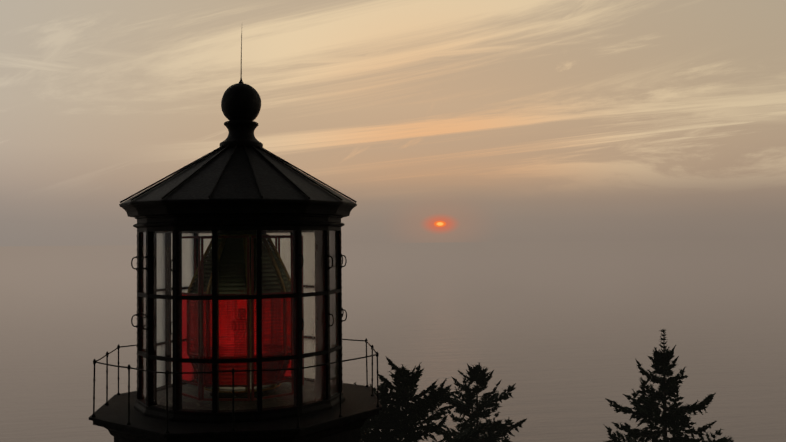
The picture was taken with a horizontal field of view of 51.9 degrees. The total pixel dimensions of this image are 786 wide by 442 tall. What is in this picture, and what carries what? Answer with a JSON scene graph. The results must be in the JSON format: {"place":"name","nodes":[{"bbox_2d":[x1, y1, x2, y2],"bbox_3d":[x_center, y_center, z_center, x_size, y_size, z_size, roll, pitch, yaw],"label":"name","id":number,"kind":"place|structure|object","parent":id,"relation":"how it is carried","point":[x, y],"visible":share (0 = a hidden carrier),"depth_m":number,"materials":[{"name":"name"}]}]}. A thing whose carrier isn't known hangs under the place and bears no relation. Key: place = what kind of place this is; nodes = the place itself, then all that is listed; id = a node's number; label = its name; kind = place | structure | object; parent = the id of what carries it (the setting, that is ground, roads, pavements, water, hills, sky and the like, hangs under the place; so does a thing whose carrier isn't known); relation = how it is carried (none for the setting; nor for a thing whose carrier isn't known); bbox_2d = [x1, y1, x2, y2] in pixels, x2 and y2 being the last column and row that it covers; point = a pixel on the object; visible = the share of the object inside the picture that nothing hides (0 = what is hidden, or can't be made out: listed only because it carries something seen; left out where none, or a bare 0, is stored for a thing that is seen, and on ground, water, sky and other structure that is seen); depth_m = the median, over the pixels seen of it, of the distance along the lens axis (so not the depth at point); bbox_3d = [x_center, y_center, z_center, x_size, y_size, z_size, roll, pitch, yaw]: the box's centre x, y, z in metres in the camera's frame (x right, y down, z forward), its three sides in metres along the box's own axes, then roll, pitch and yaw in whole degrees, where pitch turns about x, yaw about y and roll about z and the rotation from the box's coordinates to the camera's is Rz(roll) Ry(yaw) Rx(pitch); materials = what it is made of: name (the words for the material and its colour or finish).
{"place":"outdoors","nodes":[
{"label":"outdoors","id":0,"kind":"place"},
{"bbox_2d":[0,240,785,441],"bbox_3d":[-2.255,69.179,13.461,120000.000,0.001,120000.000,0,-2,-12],"label":"sea","id":1,"kind":"structure","parent":0,"point":[563,335],"depth_m":645.91,"materials":[{"name":"grey liquid"}]},
{"bbox_2d":[0,0,785,245],"label":"sky","id":2,"kind":"structure","parent":0,"point":[443,121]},
{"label":"headland terrain","id":3,"kind":"structure","parent":0,"visible":0},
{"bbox_2d":[89,33,381,441],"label":"lighthouse tower","id":4,"kind":"structure","parent":3,"relation":"on","point":[239,315],"depth_m":14.11,"materials":[{"name":"black metal"}]},
{"bbox_2d":[354,382,417,441],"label":"spruce tree","id":5,"kind":"object","parent":3,"relation":"on","point":[380,434],"visible":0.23,"depth_m":17.91,"materials":[{"name":"green plant"}]},
{"bbox_2d":[361,356,484,441],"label":"spruce tree","id":6,"kind":"object","parent":3,"relation":"on","point":[405,380],"visible":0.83,"depth_m":17.39,"materials":[{"name":"green plant"}]},
{"bbox_2d":[429,362,526,441],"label":"spruce tree","id":7,"kind":"object","parent":3,"relation":"on","point":[477,374],"visible":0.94,"depth_m":21.86,"materials":[{"name":"green plant"}]},
{"bbox_2d":[603,329,733,441],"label":"spruce tree","id":8,"kind":"object","parent":3,"relation":"on","point":[673,420],"visible":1,"depth_m":18.74,"materials":[{"name":"green plant"}]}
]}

